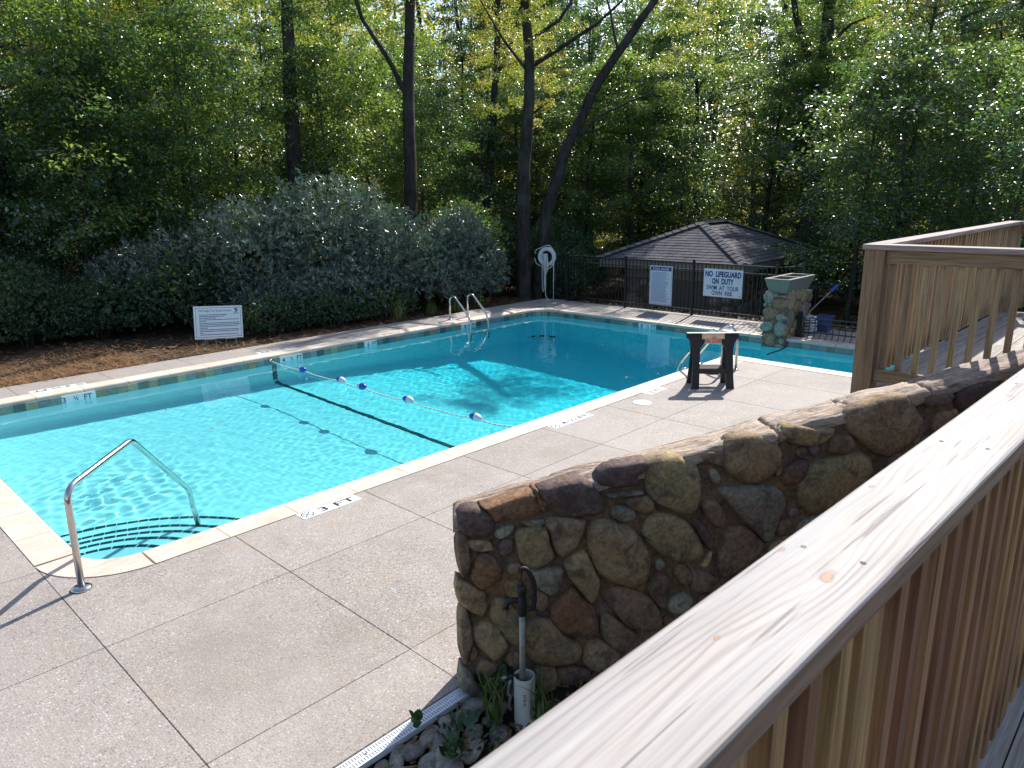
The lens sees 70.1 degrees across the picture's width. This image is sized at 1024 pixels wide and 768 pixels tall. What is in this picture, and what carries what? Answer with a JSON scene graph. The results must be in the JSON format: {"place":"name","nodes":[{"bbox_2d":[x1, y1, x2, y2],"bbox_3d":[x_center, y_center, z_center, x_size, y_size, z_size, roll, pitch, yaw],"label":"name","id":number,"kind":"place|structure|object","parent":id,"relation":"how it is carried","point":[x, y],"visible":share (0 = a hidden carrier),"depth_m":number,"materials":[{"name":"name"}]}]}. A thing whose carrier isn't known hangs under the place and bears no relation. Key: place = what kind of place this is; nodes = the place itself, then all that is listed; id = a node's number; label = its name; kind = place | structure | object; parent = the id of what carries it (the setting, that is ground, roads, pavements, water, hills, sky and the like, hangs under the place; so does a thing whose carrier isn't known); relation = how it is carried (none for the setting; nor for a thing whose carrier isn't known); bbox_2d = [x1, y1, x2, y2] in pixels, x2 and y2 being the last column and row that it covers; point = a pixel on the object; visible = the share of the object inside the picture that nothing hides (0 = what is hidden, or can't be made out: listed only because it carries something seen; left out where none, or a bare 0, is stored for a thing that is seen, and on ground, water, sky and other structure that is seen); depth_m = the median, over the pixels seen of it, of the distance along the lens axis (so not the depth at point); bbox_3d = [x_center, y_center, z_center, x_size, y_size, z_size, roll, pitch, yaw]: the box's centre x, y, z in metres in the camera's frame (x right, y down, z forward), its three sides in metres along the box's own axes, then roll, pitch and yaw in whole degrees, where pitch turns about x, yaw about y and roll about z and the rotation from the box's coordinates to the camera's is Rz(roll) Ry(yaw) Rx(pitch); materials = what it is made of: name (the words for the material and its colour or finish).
{"place":"outdoors","nodes":[
{"label":"outdoors","id":0,"kind":"place"},
{"bbox_2d":[0,316,894,558],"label":"water","id":1,"kind":"structure","parent":0,"point":[277,435],"depth_m":9.83,"materials":[{"name":"liquid"}]},
{"bbox_2d":[0,158,1022,387],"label":"ground","id":2,"kind":"structure","parent":0,"point":[180,332],"depth_m":15.47,"materials":[{"name":"soil"}]},
{"bbox_2d":[0,155,67,304],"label":"forest tree","id":3,"kind":"object","parent":2,"relation":"on","point":[9,186],"visible":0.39,"depth_m":15.57,"materials":[{"name":"green plant"}]},
{"bbox_2d":[0,255,72,346],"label":"understory shrub","id":4,"kind":"object","parent":2,"relation":"on","point":[10,291],"visible":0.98,"depth_m":14.12,"materials":[{"name":"green plant"}]},
{"bbox_2d":[0,0,117,335],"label":"forest tree","id":5,"kind":"object","parent":2,"relation":"on","point":[2,154],"visible":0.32,"depth_m":15.82,"materials":[{"name":"green plant"}]},
{"bbox_2d":[0,99,121,327],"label":"forest tree","id":6,"kind":"object","parent":2,"relation":"on","point":[23,192],"visible":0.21,"depth_m":16.36,"materials":[{"name":"green plant"}]},
{"bbox_2d":[37,269,147,340],"bbox_3d":[-8.715,-1.642,15.247,1.790,1.581,2.384,13,20,42],"label":"understory shrub","id":7,"kind":"object","parent":2,"relation":"on","point":[75,315],"visible":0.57,"depth_m":14.69,"materials":[{"name":"green plant"}]},
{"bbox_2d":[0,0,203,324],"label":"forest tree","id":8,"kind":"object","parent":2,"relation":"on","point":[52,15],"visible":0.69,"depth_m":15.53,"materials":[{"name":"green plant"}]},
{"bbox_2d":[0,45,212,327],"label":"forest tree","id":9,"kind":"object","parent":2,"relation":"on","point":[45,220],"visible":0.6,"depth_m":15.68,"materials":[{"name":"green plant"}]},
{"bbox_2d":[11,7,212,279],"bbox_3d":[-9.446,-5.069,17.818,5.210,7.377,5.526,-1,14,0],"label":"forest tree","id":10,"kind":"object","parent":2,"relation":"on","point":[132,64],"visible":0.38,"depth_m":16.52,"materials":[{"name":"green plant"}]},
{"bbox_2d":[74,242,281,332],"bbox_3d":[-7.037,-1.950,15.620,4.185,2.085,2.108,-8,16,-27],"label":"leafy shrub","id":11,"kind":"object","parent":2,"relation":"on","point":[148,300],"visible":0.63,"depth_m":15.15,"materials":[{"name":"green plant"}]},
{"bbox_2d":[92,120,263,286],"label":"forest tree","id":12,"kind":"object","parent":2,"relation":"on","point":[198,180],"visible":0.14,"depth_m":18.26,"materials":[{"name":"green plant"}]},
{"bbox_2d":[103,0,276,213],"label":"forest tree","id":13,"kind":"object","parent":2,"relation":"on","point":[215,23],"visible":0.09,"depth_m":24.95,"materials":[{"name":"green plant"}]},
{"bbox_2d":[107,15,275,250],"bbox_3d":[-10.210,-6.568,22.228,5.702,8.157,5.257,13,20,42],"label":"forest tree","id":14,"kind":"object","parent":2,"relation":"on","point":[165,92],"visible":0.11,"depth_m":21.70,"materials":[{"name":"green plant"}]},
{"bbox_2d":[88,0,301,264],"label":"forest tree","id":15,"kind":"object","parent":2,"relation":"on","point":[151,21],"visible":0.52,"depth_m":17.50,"materials":[{"name":"green plant"}]},
{"bbox_2d":[138,193,272,305],"bbox_3d":[-7.491,-3.013,17.724,3.822,3.158,3.167,13,20,42],"label":"understory shrub","id":16,"kind":"object","parent":2,"relation":"on","point":[194,210],"visible":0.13,"depth_m":16.90,"materials":[{"name":"green plant"}]},
{"bbox_2d":[193,305,242,351],"bbox_3d":[-5.475,-1.024,13.677,0.928,0.939,0.050,-12,18,-38],"label":"yard sign","id":17,"kind":"object","parent":2,"relation":"on","point":[215,322],"visible":0.98,"depth_m":13.63,"materials":[{"name":"plastic"}]},
{"bbox_2d":[171,35,312,278],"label":"forest tree","id":18,"kind":"object","parent":2,"relation":"on","point":[240,53],"visible":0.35,"depth_m":21.34,"materials":[{"name":"green plant"}]},
{"bbox_2d":[194,10,330,244],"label":"forest tree","id":19,"kind":"object","parent":2,"relation":"on","point":[259,26],"visible":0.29,"depth_m":24.12,"materials":[{"name":"green plant"}]},
{"bbox_2d":[72,167,463,326],"bbox_3d":[-5.204,-3.080,16.733,8.657,3.722,3.324,-8,16,-26],"label":"silvery shrub","id":20,"kind":"object","parent":2,"relation":"on","point":[280,235],"visible":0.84,"depth_m":16.36,"materials":[{"name":"green plant"}]},
{"bbox_2d":[0,294,537,387],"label":"pine straw","id":21,"kind":"object","parent":2,"relation":"on","point":[126,360],"visible":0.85,"depth_m":12.78,"materials":[{"name":"plant"}]},
{"bbox_2d":[162,0,379,299],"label":"forest tree","id":22,"kind":"object","parent":2,"relation":"on","point":[294,157],"visible":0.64,"depth_m":19.86,"materials":[{"name":"green plant"}]},
{"bbox_2d":[235,289,312,335],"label":"shrub","id":23,"kind":"object","parent":2,"relation":"on","point":[282,309],"visible":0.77,"depth_m":15.30,"materials":[{"name":"green plant"}]},
{"bbox_2d":[247,136,353,267],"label":"forest tree","id":24,"kind":"object","parent":2,"relation":"on","point":[304,149],"visible":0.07,"depth_m":21.61,"materials":[{"name":"green plant"}]},
{"bbox_2d":[220,38,422,274],"bbox_3d":[-5.139,-5.923,20.849,5.511,7.357,5.195,-4,15,-11],"label":"forest tree","id":25,"kind":"object","parent":2,"relation":"on","point":[309,54],"visible":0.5,"depth_m":20.21,"materials":[{"name":"green plant"}]},
{"bbox_2d":[286,278,368,328],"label":"shrub","id":26,"kind":"object","parent":2,"relation":"on","point":[317,308],"visible":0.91,"depth_m":15.93,"materials":[{"name":"green plant"}]},
{"bbox_2d":[244,0,426,207],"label":"forest tree","id":27,"kind":"object","parent":2,"relation":"on","point":[347,26],"visible":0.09,"depth_m":26.62,"materials":[{"name":"green plant"}]},
{"bbox_2d":[264,0,449,299],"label":"forest tree","id":28,"kind":"object","parent":2,"relation":"on","point":[406,86],"visible":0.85,"depth_m":20.42,"materials":[{"name":"green plant"}]},
{"bbox_2d":[299,59,443,229],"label":"forest tree","id":29,"kind":"object","parent":2,"relation":"on","point":[379,96],"visible":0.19,"depth_m":23.23,"materials":[{"name":"green plant"}]},
{"bbox_2d":[339,277,420,323],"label":"shrub","id":30,"kind":"object","parent":2,"relation":"on","point":[399,297],"visible":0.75,"depth_m":16.77,"materials":[{"name":"green plant"}]},
{"bbox_2d":[346,48,461,237],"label":"forest tree","id":31,"kind":"object","parent":2,"relation":"on","point":[377,130],"visible":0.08,"depth_m":27.65,"materials":[{"name":"green plant"}]},
{"bbox_2d":[376,22,479,216],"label":"forest tree","id":32,"kind":"object","parent":2,"relation":"on","point":[425,42],"visible":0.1,"depth_m":32.39,"materials":[{"name":"green plant"}]},
{"bbox_2d":[359,86,514,290],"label":"forest tree","id":33,"kind":"object","parent":2,"relation":"on","point":[422,189],"visible":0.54,"depth_m":21.88,"materials":[{"name":"green plant"}]},
{"bbox_2d":[397,201,511,302],"bbox_3d":[-1.522,-3.321,18.925,2.166,2.771,3.089,13,20,42],"label":"silvery shrub","id":34,"kind":"object","parent":2,"relation":"on","point":[489,273],"visible":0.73,"depth_m":18.61,"materials":[{"name":"green plant"}]},
{"bbox_2d":[0,311,910,546],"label":"pool basin","id":35,"kind":"object","parent":2,"relation":"in","point":[92,394],"visible":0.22,"depth_m":13.40,"materials":[{"name":"tile"}]},
{"bbox_2d":[0,308,920,577],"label":"pool coping","id":36,"kind":"object","parent":35,"relation":"on","point":[39,542],"visible":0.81,"depth_m":7.53,"materials":[{"name":"concrete"}]},
{"bbox_2d":[372,77,540,229],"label":"forest tree","id":37,"kind":"object","parent":2,"relation":"on","point":[442,90],"visible":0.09,"depth_m":26.41,"materials":[{"name":"green plant"}]},
{"bbox_2d":[394,24,519,215],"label":"forest tree","id":38,"kind":"object","parent":2,"relation":"on","point":[455,40],"visible":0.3,"depth_m":26.13,"materials":[{"name":"green plant"}]},
{"bbox_2d":[410,194,514,296],"bbox_3d":[-1.463,-3.761,20.399,3.376,2.983,3.092,13,20,42],"label":"understory shrub","id":39,"kind":"object","parent":2,"relation":"on","point":[496,233],"visible":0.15,"depth_m":19.85,"materials":[{"name":"green plant"}]},
{"bbox_2d":[0,298,938,767],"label":"pool deck","id":40,"kind":"structure","parent":2,"relation":"on","point":[324,636],"depth_m":4.92,"materials":[{"name":"grey concrete"}]},
{"bbox_2d":[64,439,195,593],"bbox_3d":[-3.073,1.261,6.161,0.144,1.698,1.926,0,14,3],"label":"hand rail","id":41,"kind":"object","parent":40,"relation":"on","point":[81,586],"visible":0.98,"depth_m":5.28,"materials":[{"name":"silver metal"}]},
{"bbox_2d":[336,687,472,767],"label":"drain channel","id":42,"kind":"object","parent":40,"relation":"on","point":[384,746],"visible":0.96,"depth_m":3.83,"materials":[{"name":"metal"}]},
{"bbox_2d":[547,251,806,320],"bbox_3d":[3.527,-2.415,17.491,6.782,1.275,0.532,13,20,42],"label":"metal fence","id":43,"kind":"object","parent":40,"relation":"on","point":[693,269],"visible":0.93,"depth_m":17.52,"materials":[{"name":"black metal"}]},
{"bbox_2d":[649,265,672,305],"bbox_3d":[3.494,-2.315,17.173,0.610,0.910,0.010,13,20,42],"label":"rules sign","id":44,"kind":"object","parent":43,"relation":"attached to","point":[660,289],"visible":1,"depth_m":17.17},
{"bbox_2d":[703,268,742,298],"bbox_3d":[4.636,-2.213,16.074,0.930,0.610,0.010,13,20,42],"label":"lifeguard sign","id":45,"kind":"object","parent":43,"relation":"attached to","point":[723,283],"visible":1,"depth_m":16.06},
{"bbox_2d":[404,679,1018,767],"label":"planting bed","id":46,"kind":"object","parent":40,"relation":"on","point":[559,693],"visible":0.01,"depth_m":4.05,"materials":[{"name":"soil"}]},
{"bbox_2d":[437,709,502,755],"bbox_3d":[-0.223,1.812,3.804,0.325,0.090,0.338,6,16,25],"label":"clover patch","id":47,"kind":"object","parent":46,"relation":"on","point":[468,723],"visible":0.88,"depth_m":3.86,"materials":[{"name":"green plant"}]},
{"bbox_2d":[365,671,595,767],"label":"bed litter","id":48,"kind":"object","parent":46,"relation":"on","point":[465,736],"visible":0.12,"depth_m":3.94,"materials":[{"name":"brown plant"}]},
{"bbox_2d":[474,667,503,722],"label":"strappy plant","id":49,"kind":"object","parent":48,"relation":"on","point":[493,713],"visible":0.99,"depth_m":3.90,"materials":[{"name":"green plant"}]},
{"bbox_2d":[503,566,536,680],"bbox_3d":[0.044,1.418,3.867,0.179,1.000,0.053,1,15,7],"label":"yard hydrant","id":50,"kind":"object","parent":46,"relation":"on","point":[520,600],"visible":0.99,"depth_m":3.78,"materials":[{"name":"metal"}]},
{"bbox_2d":[514,669,534,732],"bbox_3d":[0.069,1.740,3.959,0.115,0.370,0.115,13,20,42],"label":"pvc pipe","id":51,"kind":"object","parent":46,"relation":"on","point":[523,698],"visible":0.7,"depth_m":3.90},
{"bbox_2d":[686,332,738,388],"bbox_3d":[2.871,-0.355,10.536,0.730,0.786,0.394,0,14,2],"label":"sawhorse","id":52,"kind":"object","parent":40,"relation":"on","point":[696,368],"visible":0.95,"depth_m":10.43,"materials":[{"name":"black plastic"}]},
{"bbox_2d":[759,288,812,346],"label":"stone pillar","id":53,"kind":"structure","parent":40,"relation":"on","point":[778,327],"depth_m":13.91,"materials":[{"name":"stone"}]},
{"bbox_2d":[764,273,815,293],"bbox_3d":[5.370,-1.941,14.106,0.500,0.272,1.200,13,20,42],"label":"planter box","id":54,"kind":"object","parent":53,"relation":"on","point":[786,283],"visible":1,"depth_m":13.82,"materials":[{"name":"concrete"}]},
{"bbox_2d":[416,0,531,191],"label":"forest tree","id":55,"kind":"object","parent":2,"relation":"on","point":[441,8],"visible":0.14,"depth_m":41.95,"materials":[{"name":"green plant"}]},
{"bbox_2d":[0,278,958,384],"bbox_3d":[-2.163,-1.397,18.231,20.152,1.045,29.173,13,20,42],"label":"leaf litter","id":56,"kind":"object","parent":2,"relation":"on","point":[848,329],"visible":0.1,"depth_m":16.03,"materials":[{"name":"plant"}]},
{"bbox_2d":[419,0,558,218],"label":"forest tree","id":57,"kind":"object","parent":2,"relation":"on","point":[474,26],"visible":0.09,"depth_m":38.50,"materials":[{"name":"green plant"}]},
{"bbox_2d":[441,0,538,289],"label":"forest tree","id":58,"kind":"object","parent":2,"relation":"on","point":[494,83],"visible":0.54,"depth_m":23.94,"materials":[{"name":"green plant"}]},
{"bbox_2d":[425,116,558,287],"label":"forest tree","id":59,"kind":"object","parent":2,"relation":"on","point":[474,136],"visible":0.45,"depth_m":23.63,"materials":[{"name":"green plant"}]},
{"bbox_2d":[1,0,1023,264],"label":"distant wood","id":60,"kind":"object","parent":2,"relation":"on","point":[757,4],"depth_m":44.38,"materials":[{"name":"plant"}]},
{"bbox_2d":[461,84,565,239],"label":"forest tree","id":61,"kind":"object","parent":2,"relation":"on","point":[504,95],"visible":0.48,"depth_m":23.73,"materials":[{"name":"green plant"}]},
{"bbox_2d":[424,65,618,241],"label":"forest tree","id":62,"kind":"object","parent":2,"relation":"on","point":[549,158],"visible":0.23,"depth_m":24.51,"materials":[{"name":"green plant"}]},
{"bbox_2d":[465,17,601,224],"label":"forest tree","id":63,"kind":"object","parent":2,"relation":"on","point":[539,66],"visible":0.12,"depth_m":27.29,"materials":[{"name":"green plant"}]},
{"bbox_2d":[496,234,576,297],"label":"understory shrub","id":64,"kind":"object","parent":2,"relation":"on","point":[513,273],"visible":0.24,"depth_m":20.82,"materials":[{"name":"green plant"}]},
{"bbox_2d":[472,0,606,236],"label":"forest tree","id":65,"kind":"object","parent":2,"relation":"on","point":[544,6],"visible":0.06,"depth_m":39.99,"materials":[{"name":"green plant"}]},
{"bbox_2d":[470,0,623,300],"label":"forest tree","id":66,"kind":"object","parent":2,"relation":"on","point":[523,249],"visible":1,"depth_m":20.20,"materials":[{"name":"green plant"}]},
{"bbox_2d":[506,215,598,299],"bbox_3d":[1.122,-3.814,22.445,3.288,2.713,2.709,13,20,42],"label":"understory shrub","id":67,"kind":"object","parent":2,"relation":"on","point":[580,235],"visible":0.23,"depth_m":21.81,"materials":[{"name":"green plant"}]},
{"bbox_2d":[531,234,600,299],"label":"understory shrub","id":68,"kind":"object","parent":2,"relation":"on","point":[575,278],"visible":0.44,"depth_m":20.94,"materials":[{"name":"green plant"}]},
{"bbox_2d":[511,0,661,241],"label":"forest tree","id":69,"kind":"object","parent":2,"relation":"on","point":[589,17],"visible":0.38,"depth_m":25.98,"materials":[{"name":"green plant"}]},
{"bbox_2d":[503,60,680,296],"bbox_3d":[2.543,-6.344,23.259,5.242,7.668,4.826,13,20,42],"label":"forest tree","id":70,"kind":"object","parent":2,"relation":"on","point":[592,74],"visible":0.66,"depth_m":22.80,"materials":[{"name":"green plant"}]},
{"bbox_2d":[516,0,675,254],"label":"forest tree","id":71,"kind":"object","parent":2,"relation":"on","point":[620,19],"visible":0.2,"depth_m":29.90,"materials":[{"name":"green plant"}]},
{"bbox_2d":[561,3,706,273],"bbox_3d":[5.359,-10.537,32.567,6.115,11.752,6.477,-7,16,-23],"label":"forest tree","id":72,"kind":"object","parent":2,"relation":"on","point":[653,26],"visible":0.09,"depth_m":31.28,"materials":[{"name":"green plant"}]},
{"bbox_2d":[554,41,720,252],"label":"forest tree","id":73,"kind":"object","parent":2,"relation":"on","point":[628,65],"visible":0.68,"depth_m":23.37,"materials":[{"name":"green plant"}]},
{"bbox_2d":[552,72,736,251],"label":"forest tree","id":74,"kind":"object","parent":2,"relation":"on","point":[707,126],"visible":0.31,"depth_m":25.25,"materials":[{"name":"green plant"}]},
{"bbox_2d":[531,0,764,298],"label":"forest tree","id":75,"kind":"object","parent":2,"relation":"on","point":[574,135],"visible":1,"depth_m":20.50,"materials":[{"name":"green plant"}]},
{"bbox_2d":[591,22,724,240],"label":"forest tree","id":76,"kind":"object","parent":2,"relation":"on","point":[648,40],"visible":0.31,"depth_m":25.64,"materials":[{"name":"green plant"}]},
{"bbox_2d":[619,130,749,243],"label":"forest tree","id":77,"kind":"object","parent":2,"relation":"on","point":[690,151],"visible":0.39,"depth_m":24.35,"materials":[{"name":"green plant"}]},
{"bbox_2d":[605,0,777,234],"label":"forest tree","id":78,"kind":"object","parent":2,"relation":"on","point":[673,14],"visible":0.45,"depth_m":26.00,"materials":[{"name":"green plant"}]},
{"bbox_2d":[597,219,819,317],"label":"pump shed","id":79,"kind":"structure","parent":2,"relation":"on","point":[721,241],"depth_m":19.01,"materials":[{"name":"beige paint"}]},
{"bbox_2d":[671,279,704,311],"bbox_3d":[4.532,-1.728,18.921,0.920,1.900,0.060,11,18,37],"label":"door","id":80,"kind":"structure","parent":79,"relation":"in","point":[675,281],"depth_m":18.76,"materials":[{"name":"grey paint"}]},
{"bbox_2d":[653,0,781,223],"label":"forest tree","id":81,"kind":"object","parent":2,"relation":"on","point":[734,20],"visible":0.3,"depth_m":32.26,"materials":[{"name":"green plant"}]},
{"bbox_2d":[453,348,1023,701],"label":"stone wall","id":82,"kind":"structure","parent":2,"relation":"on","point":[621,557],"depth_m":4.23,"materials":[{"name":"stone"}]},
{"bbox_2d":[689,5,803,226],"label":"forest tree","id":83,"kind":"object","parent":2,"relation":"on","point":[760,21],"visible":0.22,"depth_m":37.22,"materials":[{"name":"green plant"}]},
{"bbox_2d":[471,368,1023,767],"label":"ramp railing","id":84,"kind":"object","parent":2,"relation":"on","point":[876,621],"visible":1,"depth_m":1.02,"materials":[{"name":"brown wood"}]},
{"bbox_2d":[711,49,840,231],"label":"forest tree","id":85,"kind":"object","parent":2,"relation":"on","point":[781,63],"visible":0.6,"depth_m":24.88,"materials":[{"name":"green plant"}]},
{"bbox_2d":[708,0,873,234],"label":"forest tree","id":86,"kind":"object","parent":2,"relation":"on","point":[839,28],"visible":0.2,"depth_m":31.85,"materials":[{"name":"green plant"}]},
{"bbox_2d":[726,2,884,238],"bbox_3d":[10.622,-8.420,26.763,5.500,10.179,5.666,13,20,42],"label":"forest tree","id":87,"kind":"object","parent":2,"relation":"on","point":[783,31],"visible":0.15,"depth_m":26.15,"materials":[{"name":"green plant"}]},
{"bbox_2d":[740,35,900,293],"bbox_3d":[10.740,-7.002,24.433,5.881,8.473,6.959,13,20,42],"label":"forest tree","id":88,"kind":"object","parent":2,"relation":"on","point":[850,53],"visible":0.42,"depth_m":23.57,"materials":[{"name":"green plant"}]},
{"bbox_2d":[784,223,861,301],"bbox_3d":[9.669,-3.760,23.049,2.844,2.627,2.808,13,20,42],"label":"understory shrub","id":89,"kind":"object","parent":2,"relation":"on","point":[811,234],"visible":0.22,"depth_m":22.62,"materials":[{"name":"green plant"}]},
{"bbox_2d":[746,0,910,239],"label":"forest tree","id":90,"kind":"object","parent":2,"relation":"on","point":[865,43],"visible":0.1,"depth_m":30.38,"materials":[{"name":"green plant"}]},
{"bbox_2d":[760,0,904,273],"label":"forest tree","id":91,"kind":"object","parent":2,"relation":"on","point":[828,19],"visible":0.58,"depth_m":23.84,"materials":[{"name":"green plant"}]},
{"bbox_2d":[758,61,1014,324],"bbox_3d":[8.799,-4.399,18.011,5.088,6.560,5.538,-4,15,-14],"label":"forest tree","id":92,"kind":"object","parent":2,"relation":"on","point":[874,126],"visible":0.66,"depth_m":17.58,"materials":[{"name":"green plant"}]},
{"bbox_2d":[768,24,1023,292],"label":"forest tree","id":93,"kind":"object","parent":2,"relation":"on","point":[910,61],"visible":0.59,"depth_m":17.04,"materials":[{"name":"green plant"}]},
{"bbox_2d":[826,0,997,241],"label":"forest tree","id":94,"kind":"object","parent":2,"relation":"on","point":[915,22],"visible":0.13,"depth_m":24.78,"materials":[{"name":"green plant"}]},
{"bbox_2d":[806,0,1023,262],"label":"forest tree","id":95,"kind":"object","parent":2,"relation":"on","point":[962,5],"visible":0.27,"depth_m":19.13,"materials":[{"name":"green plant"}]},
{"bbox_2d":[850,221,1023,393],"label":"railing","id":96,"kind":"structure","parent":2,"relation":"on","point":[919,293],"depth_m":5.59,"materials":[{"name":"brown wood"}]},
{"bbox_2d":[857,34,1023,273],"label":"forest tree","id":97,"kind":"object","parent":2,"relation":"on","point":[977,50],"visible":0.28,"depth_m":19.06,"materials":[{"name":"green plant"}]},
{"bbox_2d":[879,0,1023,220],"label":"forest tree","id":98,"kind":"object","parent":2,"relation":"on","point":[963,30],"visible":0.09,"depth_m":26.57,"materials":[{"name":"green plant"}]},
{"bbox_2d":[893,0,1023,226],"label":"forest tree","id":99,"kind":"object","parent":2,"relation":"on","point":[1010,16],"visible":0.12,"depth_m":22.52,"materials":[{"name":"green plant"}]},
{"bbox_2d":[908,60,1023,247],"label":"forest tree","id":100,"kind":"object","parent":2,"relation":"on","point":[999,123],"visible":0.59,"depth_m":15.77,"materials":[{"name":"green plant"}]},
{"bbox_2d":[944,97,1023,228],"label":"forest tree","id":101,"kind":"object","parent":2,"relation":"on","point":[1011,186],"visible":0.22,"depth_m":16.81,"materials":[{"name":"green plant"}]},
{"bbox_2d":[0,0,1023,166],"label":"sky","id":102,"kind":"structure","parent":0,"point":[613,4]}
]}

